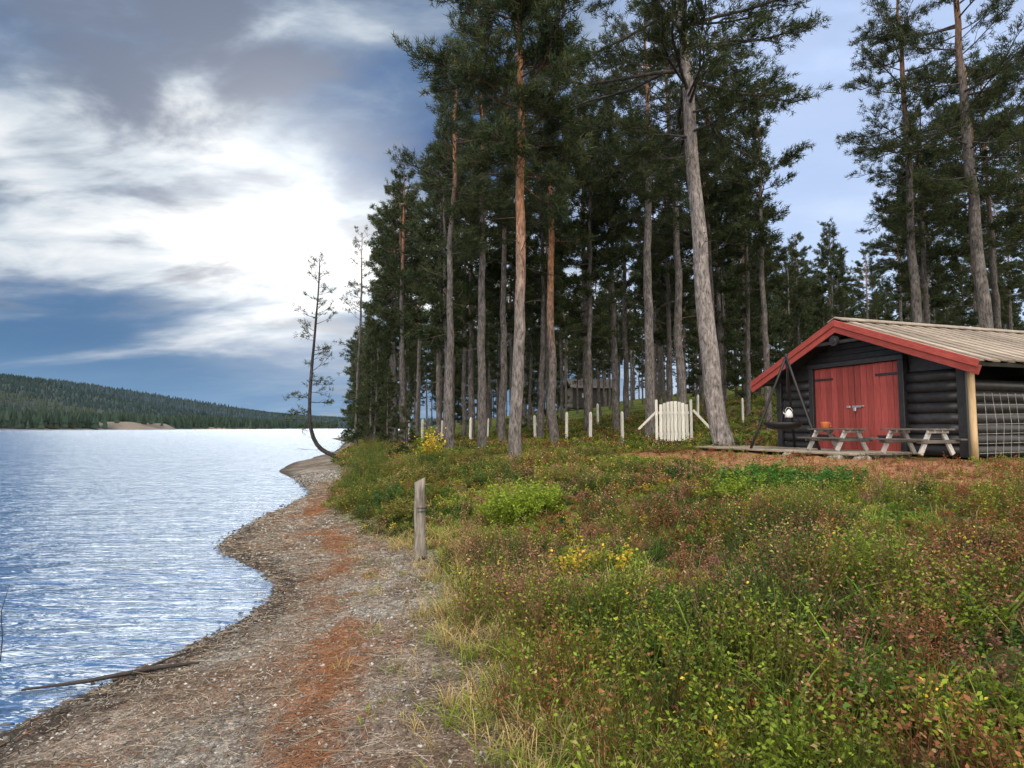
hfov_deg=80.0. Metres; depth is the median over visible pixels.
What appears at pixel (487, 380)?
pine tree
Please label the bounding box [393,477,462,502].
juniper bush
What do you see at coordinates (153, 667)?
driftwood branch
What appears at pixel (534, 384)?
pine tree
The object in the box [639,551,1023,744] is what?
broad leaf grass
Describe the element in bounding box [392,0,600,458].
pine tree
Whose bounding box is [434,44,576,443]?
pine tree
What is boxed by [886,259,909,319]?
pine tree
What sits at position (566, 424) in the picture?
fence post
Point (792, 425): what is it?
fire tripod
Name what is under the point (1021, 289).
pine tree
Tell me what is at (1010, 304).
pine tree
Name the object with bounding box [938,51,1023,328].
pine tree
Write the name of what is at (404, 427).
pine tree
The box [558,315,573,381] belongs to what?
pine tree
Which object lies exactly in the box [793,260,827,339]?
pine tree
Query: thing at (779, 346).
pine tree
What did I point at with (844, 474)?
willow bush
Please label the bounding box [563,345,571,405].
pine tree
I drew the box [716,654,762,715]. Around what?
red leaved sapling
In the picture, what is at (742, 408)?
fence post
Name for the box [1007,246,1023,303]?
pine tree
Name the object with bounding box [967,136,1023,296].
pine tree
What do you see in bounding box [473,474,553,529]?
willow bush
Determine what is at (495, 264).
pine tree
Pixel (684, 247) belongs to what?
pine tree
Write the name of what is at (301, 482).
beach pebbles
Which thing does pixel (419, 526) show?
mooring post
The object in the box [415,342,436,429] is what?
pine tree
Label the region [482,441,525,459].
juniper bush
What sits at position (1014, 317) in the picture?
pine tree
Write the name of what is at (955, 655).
shrub
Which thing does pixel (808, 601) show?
blueberry shrub
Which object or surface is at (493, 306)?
pine tree
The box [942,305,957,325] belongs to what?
pine tree
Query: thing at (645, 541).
wilted meadow plant
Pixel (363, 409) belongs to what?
pine tree
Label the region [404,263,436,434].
pine tree
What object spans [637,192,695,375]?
pine tree
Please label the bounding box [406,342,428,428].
pine tree
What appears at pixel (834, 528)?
wilted meadow plant
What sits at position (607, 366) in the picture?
pine tree
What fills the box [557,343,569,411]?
pine tree
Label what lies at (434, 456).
juniper bush
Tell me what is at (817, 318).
pine tree
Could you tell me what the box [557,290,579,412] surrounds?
pine tree
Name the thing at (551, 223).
pine tree
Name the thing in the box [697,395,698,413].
fence post
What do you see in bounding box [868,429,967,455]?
picnic table
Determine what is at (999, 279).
pine tree
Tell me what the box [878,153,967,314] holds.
pine tree
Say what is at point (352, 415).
pine tree
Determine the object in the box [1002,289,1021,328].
pine tree
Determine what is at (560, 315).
pine tree
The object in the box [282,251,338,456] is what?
pine tree
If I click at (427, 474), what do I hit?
juniper bush
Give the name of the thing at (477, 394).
pine tree
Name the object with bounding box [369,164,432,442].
pine tree
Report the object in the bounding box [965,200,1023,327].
pine tree
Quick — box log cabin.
[750,317,1023,460]
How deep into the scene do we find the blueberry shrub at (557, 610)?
3.90 m
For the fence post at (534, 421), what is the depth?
26.89 m
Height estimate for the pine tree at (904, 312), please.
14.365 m
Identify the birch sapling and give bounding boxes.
[414,419,446,460]
[549,535,585,579]
[581,537,614,569]
[609,539,648,577]
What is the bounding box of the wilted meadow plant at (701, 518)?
[683,500,732,534]
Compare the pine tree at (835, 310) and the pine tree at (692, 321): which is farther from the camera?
the pine tree at (692, 321)
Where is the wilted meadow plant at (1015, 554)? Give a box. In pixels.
[931,520,1023,597]
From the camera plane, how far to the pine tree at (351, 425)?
63.59 m
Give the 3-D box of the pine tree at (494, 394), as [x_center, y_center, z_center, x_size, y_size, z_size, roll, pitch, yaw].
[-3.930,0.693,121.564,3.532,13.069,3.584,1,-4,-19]
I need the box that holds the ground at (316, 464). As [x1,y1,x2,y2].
[0,378,1023,767]
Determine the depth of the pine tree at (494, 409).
56.54 m
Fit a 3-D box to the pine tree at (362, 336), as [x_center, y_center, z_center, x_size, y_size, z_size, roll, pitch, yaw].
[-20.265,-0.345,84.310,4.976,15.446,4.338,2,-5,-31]
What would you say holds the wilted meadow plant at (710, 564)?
on the ground at (316, 464)
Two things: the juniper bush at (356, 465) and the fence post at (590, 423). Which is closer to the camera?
the juniper bush at (356, 465)
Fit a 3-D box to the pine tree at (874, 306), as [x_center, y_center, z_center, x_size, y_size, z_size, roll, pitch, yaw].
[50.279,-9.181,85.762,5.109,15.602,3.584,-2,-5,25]
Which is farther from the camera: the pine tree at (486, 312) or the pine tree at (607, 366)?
the pine tree at (607, 366)
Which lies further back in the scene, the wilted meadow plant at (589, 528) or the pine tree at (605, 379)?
the pine tree at (605, 379)
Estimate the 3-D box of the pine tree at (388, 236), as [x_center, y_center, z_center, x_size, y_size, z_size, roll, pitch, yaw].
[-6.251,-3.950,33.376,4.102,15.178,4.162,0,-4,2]
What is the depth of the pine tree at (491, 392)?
85.76 m
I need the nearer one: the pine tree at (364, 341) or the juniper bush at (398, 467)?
the juniper bush at (398, 467)
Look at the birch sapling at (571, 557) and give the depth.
5.04 m
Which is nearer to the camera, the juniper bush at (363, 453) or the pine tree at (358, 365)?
the juniper bush at (363, 453)
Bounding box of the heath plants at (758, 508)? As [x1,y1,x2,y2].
[322,392,1023,767]
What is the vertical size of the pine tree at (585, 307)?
17.857 m
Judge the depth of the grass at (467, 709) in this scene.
3.46 m
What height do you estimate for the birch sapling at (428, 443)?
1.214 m
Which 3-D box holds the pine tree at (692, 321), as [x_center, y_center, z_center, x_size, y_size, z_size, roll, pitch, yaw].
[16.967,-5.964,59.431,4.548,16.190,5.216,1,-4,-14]
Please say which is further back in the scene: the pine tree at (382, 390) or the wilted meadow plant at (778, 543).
the pine tree at (382, 390)
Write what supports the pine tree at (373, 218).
on the ground at (316, 464)
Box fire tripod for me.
[748,353,820,452]
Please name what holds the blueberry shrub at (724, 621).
on the ground at (316, 464)
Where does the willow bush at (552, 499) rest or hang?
on the ground at (316, 464)
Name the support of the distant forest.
on the ground at (316, 464)
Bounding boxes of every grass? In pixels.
[317,397,1023,767]
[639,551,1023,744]
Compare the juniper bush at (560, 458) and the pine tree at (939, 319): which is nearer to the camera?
the juniper bush at (560, 458)
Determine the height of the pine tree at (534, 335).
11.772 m
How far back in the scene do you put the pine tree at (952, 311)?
99.30 m
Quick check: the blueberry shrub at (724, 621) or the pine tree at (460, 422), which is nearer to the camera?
the blueberry shrub at (724, 621)
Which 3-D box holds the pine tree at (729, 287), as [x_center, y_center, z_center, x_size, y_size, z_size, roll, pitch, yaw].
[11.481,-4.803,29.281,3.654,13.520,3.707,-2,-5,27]
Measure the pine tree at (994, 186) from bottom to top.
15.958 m
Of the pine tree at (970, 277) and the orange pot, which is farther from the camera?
the pine tree at (970, 277)
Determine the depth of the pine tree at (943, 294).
69.74 m
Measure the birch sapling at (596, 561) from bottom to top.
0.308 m
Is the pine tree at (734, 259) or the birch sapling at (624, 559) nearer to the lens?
the birch sapling at (624, 559)
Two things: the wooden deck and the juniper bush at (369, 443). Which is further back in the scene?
the juniper bush at (369, 443)
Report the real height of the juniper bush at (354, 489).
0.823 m
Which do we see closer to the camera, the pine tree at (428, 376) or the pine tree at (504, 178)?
the pine tree at (504, 178)
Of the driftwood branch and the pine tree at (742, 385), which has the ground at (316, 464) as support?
the pine tree at (742, 385)
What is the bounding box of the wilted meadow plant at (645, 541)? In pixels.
[610,524,652,558]
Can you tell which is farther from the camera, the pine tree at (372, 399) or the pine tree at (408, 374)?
the pine tree at (408, 374)
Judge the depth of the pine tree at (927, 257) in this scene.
26.67 m
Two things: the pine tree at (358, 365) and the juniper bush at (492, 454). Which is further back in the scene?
the pine tree at (358, 365)
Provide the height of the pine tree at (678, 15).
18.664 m
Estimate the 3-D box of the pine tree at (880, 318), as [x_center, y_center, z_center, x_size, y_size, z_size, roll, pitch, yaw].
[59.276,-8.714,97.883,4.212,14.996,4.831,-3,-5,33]
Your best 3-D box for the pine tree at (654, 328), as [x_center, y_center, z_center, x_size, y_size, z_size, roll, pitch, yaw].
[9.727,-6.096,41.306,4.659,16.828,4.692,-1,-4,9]
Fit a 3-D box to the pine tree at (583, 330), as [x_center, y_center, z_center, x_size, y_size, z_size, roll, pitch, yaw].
[3.056,-4.562,25.572,4.191,14.541,3.516,-1,-4,8]
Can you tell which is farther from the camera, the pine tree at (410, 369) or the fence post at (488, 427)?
the pine tree at (410, 369)
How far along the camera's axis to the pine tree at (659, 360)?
44.00 m
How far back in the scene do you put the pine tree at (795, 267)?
58.28 m
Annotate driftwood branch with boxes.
[21,651,199,690]
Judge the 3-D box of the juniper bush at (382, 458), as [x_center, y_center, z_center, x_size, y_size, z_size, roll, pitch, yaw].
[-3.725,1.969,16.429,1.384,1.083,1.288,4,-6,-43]
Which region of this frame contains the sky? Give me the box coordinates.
[0,0,1023,418]
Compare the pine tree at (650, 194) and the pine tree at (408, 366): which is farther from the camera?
the pine tree at (408, 366)
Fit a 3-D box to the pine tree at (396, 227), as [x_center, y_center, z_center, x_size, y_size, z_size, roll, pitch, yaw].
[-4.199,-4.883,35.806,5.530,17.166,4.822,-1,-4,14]
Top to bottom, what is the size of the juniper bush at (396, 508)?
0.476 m
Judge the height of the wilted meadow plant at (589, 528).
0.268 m
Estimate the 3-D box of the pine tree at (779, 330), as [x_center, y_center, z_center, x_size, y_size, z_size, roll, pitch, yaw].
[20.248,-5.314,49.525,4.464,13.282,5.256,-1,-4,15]
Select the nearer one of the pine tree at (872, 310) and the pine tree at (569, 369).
the pine tree at (872, 310)
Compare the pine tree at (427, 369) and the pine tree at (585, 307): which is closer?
the pine tree at (585, 307)
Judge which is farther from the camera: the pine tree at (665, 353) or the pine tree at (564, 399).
the pine tree at (665, 353)
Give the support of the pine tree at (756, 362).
on the ground at (316, 464)
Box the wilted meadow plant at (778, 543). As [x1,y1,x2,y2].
[758,528,804,556]
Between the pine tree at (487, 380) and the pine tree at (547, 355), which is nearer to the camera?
the pine tree at (547, 355)
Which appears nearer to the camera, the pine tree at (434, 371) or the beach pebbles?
the beach pebbles
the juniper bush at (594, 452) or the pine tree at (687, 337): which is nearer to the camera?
the juniper bush at (594, 452)
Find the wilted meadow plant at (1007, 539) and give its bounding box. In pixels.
[948,509,1023,561]
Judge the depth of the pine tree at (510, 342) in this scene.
35.06 m
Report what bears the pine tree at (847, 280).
on the ground at (316, 464)
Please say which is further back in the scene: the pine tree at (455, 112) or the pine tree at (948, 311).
the pine tree at (948, 311)
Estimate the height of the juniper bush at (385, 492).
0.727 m
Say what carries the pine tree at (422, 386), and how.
on the ground at (316, 464)
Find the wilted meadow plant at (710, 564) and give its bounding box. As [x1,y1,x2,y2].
[669,533,724,573]
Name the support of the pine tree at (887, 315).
on the ground at (316, 464)
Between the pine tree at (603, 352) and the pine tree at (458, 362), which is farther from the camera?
the pine tree at (603, 352)
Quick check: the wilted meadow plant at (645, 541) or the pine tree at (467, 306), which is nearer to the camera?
the wilted meadow plant at (645, 541)
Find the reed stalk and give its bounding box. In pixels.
[0,584,9,660]
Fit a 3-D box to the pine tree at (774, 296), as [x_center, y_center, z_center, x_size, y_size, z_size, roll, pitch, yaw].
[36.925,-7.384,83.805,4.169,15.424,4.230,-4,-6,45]
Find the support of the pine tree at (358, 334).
on the ground at (316, 464)
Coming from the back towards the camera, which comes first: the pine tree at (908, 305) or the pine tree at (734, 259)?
the pine tree at (908, 305)
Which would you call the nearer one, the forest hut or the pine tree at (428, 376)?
the pine tree at (428, 376)
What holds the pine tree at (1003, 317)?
on the ground at (316, 464)
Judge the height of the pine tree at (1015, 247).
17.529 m
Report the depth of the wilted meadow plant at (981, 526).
4.50 m
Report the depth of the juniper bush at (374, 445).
21.93 m
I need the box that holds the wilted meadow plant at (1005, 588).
[927,539,1023,622]
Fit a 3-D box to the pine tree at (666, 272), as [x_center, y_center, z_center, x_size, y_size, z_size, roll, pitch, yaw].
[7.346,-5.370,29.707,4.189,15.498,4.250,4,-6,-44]
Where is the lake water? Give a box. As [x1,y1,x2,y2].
[0,429,399,733]
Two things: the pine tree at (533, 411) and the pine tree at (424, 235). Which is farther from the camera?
the pine tree at (533, 411)
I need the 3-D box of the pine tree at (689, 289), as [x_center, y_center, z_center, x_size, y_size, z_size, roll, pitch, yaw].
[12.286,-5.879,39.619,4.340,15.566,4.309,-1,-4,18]
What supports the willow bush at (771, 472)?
on the ground at (316, 464)
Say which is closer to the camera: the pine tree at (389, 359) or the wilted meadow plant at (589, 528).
the wilted meadow plant at (589, 528)
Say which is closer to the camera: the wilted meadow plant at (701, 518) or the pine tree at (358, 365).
the wilted meadow plant at (701, 518)
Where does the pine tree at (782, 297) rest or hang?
on the ground at (316, 464)
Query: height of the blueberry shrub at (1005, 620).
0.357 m
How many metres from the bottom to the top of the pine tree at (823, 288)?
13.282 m
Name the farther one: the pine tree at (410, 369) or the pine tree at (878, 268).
the pine tree at (410, 369)
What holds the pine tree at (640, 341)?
on the ground at (316, 464)
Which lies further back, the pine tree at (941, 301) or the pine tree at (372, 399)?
the pine tree at (372, 399)
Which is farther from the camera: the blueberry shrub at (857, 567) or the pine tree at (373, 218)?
the pine tree at (373, 218)
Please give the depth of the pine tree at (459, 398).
65.65 m
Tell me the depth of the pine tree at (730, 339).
35.99 m
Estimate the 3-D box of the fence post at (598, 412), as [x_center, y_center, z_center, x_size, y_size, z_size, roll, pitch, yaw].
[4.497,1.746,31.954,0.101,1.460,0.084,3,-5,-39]
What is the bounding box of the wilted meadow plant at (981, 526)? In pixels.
[933,509,1016,544]
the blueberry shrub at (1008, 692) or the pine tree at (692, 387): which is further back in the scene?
the pine tree at (692, 387)
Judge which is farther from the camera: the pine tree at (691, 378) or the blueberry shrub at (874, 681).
the pine tree at (691, 378)
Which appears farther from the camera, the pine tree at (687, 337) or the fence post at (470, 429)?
the pine tree at (687, 337)
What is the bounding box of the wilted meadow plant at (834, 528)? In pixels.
[810,500,851,536]
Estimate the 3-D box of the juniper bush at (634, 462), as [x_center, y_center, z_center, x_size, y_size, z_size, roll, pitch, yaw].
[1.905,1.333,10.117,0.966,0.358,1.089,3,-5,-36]
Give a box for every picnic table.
[797,428,878,450]
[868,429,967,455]
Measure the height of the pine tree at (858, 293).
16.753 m
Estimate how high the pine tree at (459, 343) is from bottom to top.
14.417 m
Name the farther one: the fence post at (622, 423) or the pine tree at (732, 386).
the pine tree at (732, 386)
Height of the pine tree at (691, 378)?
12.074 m
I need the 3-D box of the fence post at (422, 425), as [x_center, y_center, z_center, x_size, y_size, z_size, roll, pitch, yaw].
[-4.403,2.442,29.909,0.120,1.472,0.084,4,-6,-44]
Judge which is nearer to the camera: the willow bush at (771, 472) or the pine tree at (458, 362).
the willow bush at (771, 472)
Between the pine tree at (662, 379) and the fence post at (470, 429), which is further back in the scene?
the pine tree at (662, 379)
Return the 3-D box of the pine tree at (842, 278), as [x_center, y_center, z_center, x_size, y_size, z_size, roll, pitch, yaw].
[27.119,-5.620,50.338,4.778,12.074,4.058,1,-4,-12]
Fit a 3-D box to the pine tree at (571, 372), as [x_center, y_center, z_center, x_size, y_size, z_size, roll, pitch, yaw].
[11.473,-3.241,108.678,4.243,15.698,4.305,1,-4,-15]
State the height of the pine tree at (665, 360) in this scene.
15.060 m
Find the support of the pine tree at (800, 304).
on the ground at (316, 464)
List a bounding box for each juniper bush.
[323,458,389,496]
[328,468,400,512]
[340,441,390,471]
[340,447,401,484]
[347,441,396,470]
[348,437,396,455]
[349,476,414,518]
[351,434,387,452]
[362,453,437,479]
[371,491,427,525]
[381,455,466,487]
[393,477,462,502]
[402,443,456,464]
[442,443,499,464]
[454,452,511,476]
[460,464,526,490]
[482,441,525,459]
[531,449,597,468]
[534,465,600,486]
[566,445,619,459]
[596,454,658,475]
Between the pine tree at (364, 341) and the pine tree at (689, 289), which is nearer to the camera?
the pine tree at (689, 289)
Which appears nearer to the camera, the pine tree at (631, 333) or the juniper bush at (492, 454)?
the juniper bush at (492, 454)
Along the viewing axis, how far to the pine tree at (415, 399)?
116.78 m
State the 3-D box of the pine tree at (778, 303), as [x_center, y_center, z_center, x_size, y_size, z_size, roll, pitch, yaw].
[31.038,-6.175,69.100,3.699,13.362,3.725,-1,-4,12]
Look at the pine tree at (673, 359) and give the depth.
104.34 m
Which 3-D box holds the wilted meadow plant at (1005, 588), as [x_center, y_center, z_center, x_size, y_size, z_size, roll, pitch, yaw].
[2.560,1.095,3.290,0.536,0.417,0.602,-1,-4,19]
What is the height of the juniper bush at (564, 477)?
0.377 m
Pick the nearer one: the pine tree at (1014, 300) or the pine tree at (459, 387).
the pine tree at (459, 387)
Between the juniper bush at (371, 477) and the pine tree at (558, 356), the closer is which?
the juniper bush at (371, 477)
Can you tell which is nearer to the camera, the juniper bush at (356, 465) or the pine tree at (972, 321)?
the juniper bush at (356, 465)
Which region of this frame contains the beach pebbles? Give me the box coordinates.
[0,467,596,767]
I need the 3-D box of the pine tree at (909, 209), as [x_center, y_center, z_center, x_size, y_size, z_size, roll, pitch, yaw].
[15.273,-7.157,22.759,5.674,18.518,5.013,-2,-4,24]
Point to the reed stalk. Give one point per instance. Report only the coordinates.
(1, 627)
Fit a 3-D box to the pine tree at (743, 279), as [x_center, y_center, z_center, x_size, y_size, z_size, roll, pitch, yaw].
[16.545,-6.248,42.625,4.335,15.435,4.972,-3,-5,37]
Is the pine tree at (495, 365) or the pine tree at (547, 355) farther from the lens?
the pine tree at (495, 365)
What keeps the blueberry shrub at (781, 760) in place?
on the ground at (316, 464)
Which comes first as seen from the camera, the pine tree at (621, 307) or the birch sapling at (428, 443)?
the birch sapling at (428, 443)
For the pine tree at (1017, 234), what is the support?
on the ground at (316, 464)
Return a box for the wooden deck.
[694,445,917,459]
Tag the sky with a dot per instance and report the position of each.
(172, 171)
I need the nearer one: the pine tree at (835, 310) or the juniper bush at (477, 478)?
the juniper bush at (477, 478)
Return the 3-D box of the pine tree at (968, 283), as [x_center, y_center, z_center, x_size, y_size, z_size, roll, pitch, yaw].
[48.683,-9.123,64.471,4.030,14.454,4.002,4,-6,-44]
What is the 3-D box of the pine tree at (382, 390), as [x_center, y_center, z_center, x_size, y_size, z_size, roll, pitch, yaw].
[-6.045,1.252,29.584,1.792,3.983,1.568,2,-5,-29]
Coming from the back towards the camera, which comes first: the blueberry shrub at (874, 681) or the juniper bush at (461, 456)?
the juniper bush at (461, 456)
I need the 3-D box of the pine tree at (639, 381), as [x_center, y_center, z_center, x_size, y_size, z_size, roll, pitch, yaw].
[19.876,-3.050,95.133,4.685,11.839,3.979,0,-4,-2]
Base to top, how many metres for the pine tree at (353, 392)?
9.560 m
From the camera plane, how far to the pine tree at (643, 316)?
60.58 m
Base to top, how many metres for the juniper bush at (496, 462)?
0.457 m
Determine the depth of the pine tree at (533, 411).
62.74 m
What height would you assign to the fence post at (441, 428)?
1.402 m
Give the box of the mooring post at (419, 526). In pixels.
[413,478,426,561]
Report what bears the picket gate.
on the ground at (316, 464)
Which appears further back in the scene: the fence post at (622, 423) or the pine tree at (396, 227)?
the pine tree at (396, 227)
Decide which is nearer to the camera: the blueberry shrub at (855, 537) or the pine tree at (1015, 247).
the blueberry shrub at (855, 537)
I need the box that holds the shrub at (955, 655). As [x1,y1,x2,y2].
[853,582,980,689]
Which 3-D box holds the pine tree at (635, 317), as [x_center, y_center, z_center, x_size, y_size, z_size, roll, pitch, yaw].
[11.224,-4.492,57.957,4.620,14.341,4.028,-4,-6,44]
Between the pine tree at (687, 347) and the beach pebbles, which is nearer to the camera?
the beach pebbles
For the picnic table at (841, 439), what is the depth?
12.03 m
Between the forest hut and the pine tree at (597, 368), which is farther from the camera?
the forest hut
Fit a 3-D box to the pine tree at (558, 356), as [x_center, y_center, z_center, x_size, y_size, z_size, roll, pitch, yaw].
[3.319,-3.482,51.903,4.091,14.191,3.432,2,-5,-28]
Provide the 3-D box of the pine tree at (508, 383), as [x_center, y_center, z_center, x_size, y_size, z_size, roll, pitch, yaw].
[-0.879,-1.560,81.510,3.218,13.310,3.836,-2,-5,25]
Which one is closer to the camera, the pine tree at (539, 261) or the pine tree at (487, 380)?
the pine tree at (539, 261)
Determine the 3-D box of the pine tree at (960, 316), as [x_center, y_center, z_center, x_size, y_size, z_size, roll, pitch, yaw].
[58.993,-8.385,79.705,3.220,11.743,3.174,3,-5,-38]
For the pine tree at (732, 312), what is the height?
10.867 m
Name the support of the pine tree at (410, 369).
on the ground at (316, 464)
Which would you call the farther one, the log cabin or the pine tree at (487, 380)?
the pine tree at (487, 380)
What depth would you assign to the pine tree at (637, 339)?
83.49 m
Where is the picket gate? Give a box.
[638,400,708,440]
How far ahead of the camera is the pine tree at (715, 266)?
35.89 m
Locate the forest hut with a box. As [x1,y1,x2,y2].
[563,379,611,408]
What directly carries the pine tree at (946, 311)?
on the ground at (316, 464)
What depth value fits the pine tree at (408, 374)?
79.02 m
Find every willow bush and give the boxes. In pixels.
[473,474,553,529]
[514,476,576,515]
[692,467,778,500]
[710,453,819,493]
[785,462,867,492]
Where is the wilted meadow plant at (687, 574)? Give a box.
[659,537,732,596]
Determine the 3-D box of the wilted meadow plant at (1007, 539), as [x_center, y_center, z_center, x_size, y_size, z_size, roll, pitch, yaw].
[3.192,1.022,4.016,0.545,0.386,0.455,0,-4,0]
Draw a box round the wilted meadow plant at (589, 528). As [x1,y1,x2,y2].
[578,510,622,538]
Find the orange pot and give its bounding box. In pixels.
[820,422,830,427]
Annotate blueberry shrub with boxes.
[533,580,618,636]
[592,594,702,670]
[699,570,813,664]
[727,689,923,767]
[740,570,837,636]
[781,534,870,588]
[822,513,905,568]
[826,628,972,742]
[910,564,1022,651]
[938,621,1023,736]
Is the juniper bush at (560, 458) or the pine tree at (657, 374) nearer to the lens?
the juniper bush at (560, 458)
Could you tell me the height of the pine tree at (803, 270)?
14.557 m
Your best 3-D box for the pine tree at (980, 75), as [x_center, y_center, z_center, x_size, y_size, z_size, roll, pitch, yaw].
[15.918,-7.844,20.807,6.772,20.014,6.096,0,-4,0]
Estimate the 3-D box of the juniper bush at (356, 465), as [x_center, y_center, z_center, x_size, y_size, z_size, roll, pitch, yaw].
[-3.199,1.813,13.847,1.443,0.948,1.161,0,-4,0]
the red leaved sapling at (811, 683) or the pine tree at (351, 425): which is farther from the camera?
the pine tree at (351, 425)
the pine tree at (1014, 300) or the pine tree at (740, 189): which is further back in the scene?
the pine tree at (1014, 300)
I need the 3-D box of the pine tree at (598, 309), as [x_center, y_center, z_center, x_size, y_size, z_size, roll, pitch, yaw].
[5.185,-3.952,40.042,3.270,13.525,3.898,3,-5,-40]
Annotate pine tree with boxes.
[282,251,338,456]
[333,224,376,445]
[338,348,369,438]
[338,358,360,438]
[341,344,373,442]
[342,330,361,377]
[344,332,389,442]
[346,328,367,368]
[347,330,363,382]
[347,353,375,443]
[349,315,374,355]
[352,320,399,445]
[353,314,385,355]
[356,179,430,416]
[358,207,421,439]
[358,357,389,440]
[362,264,426,378]
[363,369,386,437]
[366,177,427,439]
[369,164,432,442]
[371,371,400,443]
[372,320,411,432]
[385,31,516,450]
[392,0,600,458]
[392,391,420,454]
[393,155,468,420]
[395,140,477,441]
[397,337,421,379]
[398,366,416,420]
[403,117,477,444]
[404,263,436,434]
[405,2,559,447]
[405,303,433,433]
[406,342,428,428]
[406,351,420,414]
[407,378,425,416]
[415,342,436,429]
[420,365,428,405]
[423,349,444,393]
[423,362,435,425]
[425,173,501,436]
[425,272,477,433]
[428,119,512,438]
[428,345,467,424]
[430,361,442,404]
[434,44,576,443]
[453,264,477,432]
[455,355,477,424]
[455,380,468,424]
[456,305,477,416]
[462,266,509,429]
[468,324,508,426]
[472,181,547,374]
[473,238,512,392]
[474,366,487,420]
[476,232,541,405]
[485,275,512,430]
[491,361,496,419]
[492,14,616,444]
[492,370,495,417]
[494,112,586,440]
[496,333,509,390]
[506,245,545,427]
[509,176,574,429]
[509,233,539,423]
[511,296,539,421]
[515,0,834,445]
[521,314,561,428]
[525,306,570,373]
[526,289,545,419]
[534,80,641,430]
[537,258,581,420]
[539,110,634,437]
[544,340,570,412]
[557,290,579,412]
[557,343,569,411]
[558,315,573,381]
[561,237,618,417]
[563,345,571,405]
[566,303,599,364]
[567,305,582,413]
[568,72,653,432]
[568,355,579,374]
[569,249,620,416]
[579,130,657,420]
[580,0,718,437]
[593,288,623,409]
[593,297,617,406]
[600,270,641,411]
[600,273,634,340]
[604,309,609,405]
[610,16,723,431]
[617,266,643,407]
[617,310,641,398]
[620,308,643,400]
[626,177,685,399]
[627,121,712,423]
[629,226,690,406]
[629,345,644,398]
[630,260,656,374]
[631,251,674,406]
[631,307,644,404]
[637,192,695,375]
[644,353,665,395]
[656,314,673,397]
[661,325,666,395]
[663,109,748,415]
[663,350,673,391]
[664,349,674,394]
[671,60,750,356]
[671,252,696,388]
[672,324,690,350]
[672,350,676,375]
[673,282,698,396]
[681,190,725,406]
[682,293,697,388]
[682,293,697,397]
[686,133,766,404]
[686,339,698,396]
[688,246,756,401]
[696,257,745,399]
[712,149,791,416]
[716,76,816,429]
[717,247,771,396]
[720,212,779,398]
[720,244,755,389]
[720,268,740,390]
[737,250,788,393]
[738,279,783,397]
[741,228,778,393]
[741,254,792,363]
[769,289,785,351]
[770,246,809,363]
[773,272,800,340]
[773,278,816,395]
[775,251,819,342]
[776,231,820,343]
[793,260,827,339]
[803,217,862,326]
[806,235,857,308]
[810,296,834,333]
[826,247,858,317]
[830,285,860,317]
[834,0,1009,322]
[843,0,1023,328]
[847,247,890,318]
[849,266,887,318]
[858,192,918,321]
[859,289,893,320]
[868,91,978,323]
[868,286,894,319]
[875,279,897,320]
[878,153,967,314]
[882,133,963,321]
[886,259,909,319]
[888,245,933,321]
[916,47,1023,309]
[919,262,949,321]
[930,241,953,324]
[932,272,959,324]
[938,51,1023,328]
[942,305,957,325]
[943,259,977,326]
[946,290,961,325]
[948,283,972,326]
[950,240,989,326]
[951,200,1004,326]
[956,228,1005,294]
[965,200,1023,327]
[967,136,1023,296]
[985,210,1023,329]
[991,273,1021,328]
[991,281,1015,326]
[996,102,1023,270]
[1002,151,1023,318]
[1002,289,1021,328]
[1002,291,1020,329]
[1004,246,1023,325]
[1006,307,1023,330]
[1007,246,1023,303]
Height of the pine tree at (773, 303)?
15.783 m
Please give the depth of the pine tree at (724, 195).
27.16 m
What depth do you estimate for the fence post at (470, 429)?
26.92 m
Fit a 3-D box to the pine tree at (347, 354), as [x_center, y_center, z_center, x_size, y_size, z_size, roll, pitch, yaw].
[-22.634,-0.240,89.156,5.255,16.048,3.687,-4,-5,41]
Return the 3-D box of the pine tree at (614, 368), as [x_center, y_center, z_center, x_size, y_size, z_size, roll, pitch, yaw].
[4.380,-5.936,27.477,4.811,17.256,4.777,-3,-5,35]
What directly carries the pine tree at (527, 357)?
on the ground at (316, 464)
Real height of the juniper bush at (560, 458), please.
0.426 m
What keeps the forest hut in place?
on the ground at (316, 464)
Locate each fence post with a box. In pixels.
[421,419,423,437]
[440,420,442,438]
[469,417,471,439]
[487,418,488,435]
[533,415,536,436]
[565,412,567,438]
[589,412,591,436]
[597,403,598,423]
[620,412,623,442]
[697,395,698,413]
[741,398,743,422]
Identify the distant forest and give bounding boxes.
[0,373,477,428]
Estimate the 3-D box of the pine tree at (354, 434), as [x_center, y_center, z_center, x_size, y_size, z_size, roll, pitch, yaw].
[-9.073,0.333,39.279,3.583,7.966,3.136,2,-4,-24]
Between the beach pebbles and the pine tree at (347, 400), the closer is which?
the beach pebbles
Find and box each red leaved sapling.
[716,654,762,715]
[778,671,821,719]
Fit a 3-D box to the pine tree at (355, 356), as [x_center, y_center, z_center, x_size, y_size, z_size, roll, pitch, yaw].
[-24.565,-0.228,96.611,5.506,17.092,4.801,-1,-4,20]
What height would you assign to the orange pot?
0.130 m
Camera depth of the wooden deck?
12.12 m
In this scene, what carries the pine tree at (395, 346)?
on the ground at (316, 464)
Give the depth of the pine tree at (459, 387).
47.08 m
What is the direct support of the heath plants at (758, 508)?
on the ground at (316, 464)
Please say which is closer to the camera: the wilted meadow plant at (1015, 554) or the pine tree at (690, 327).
the wilted meadow plant at (1015, 554)

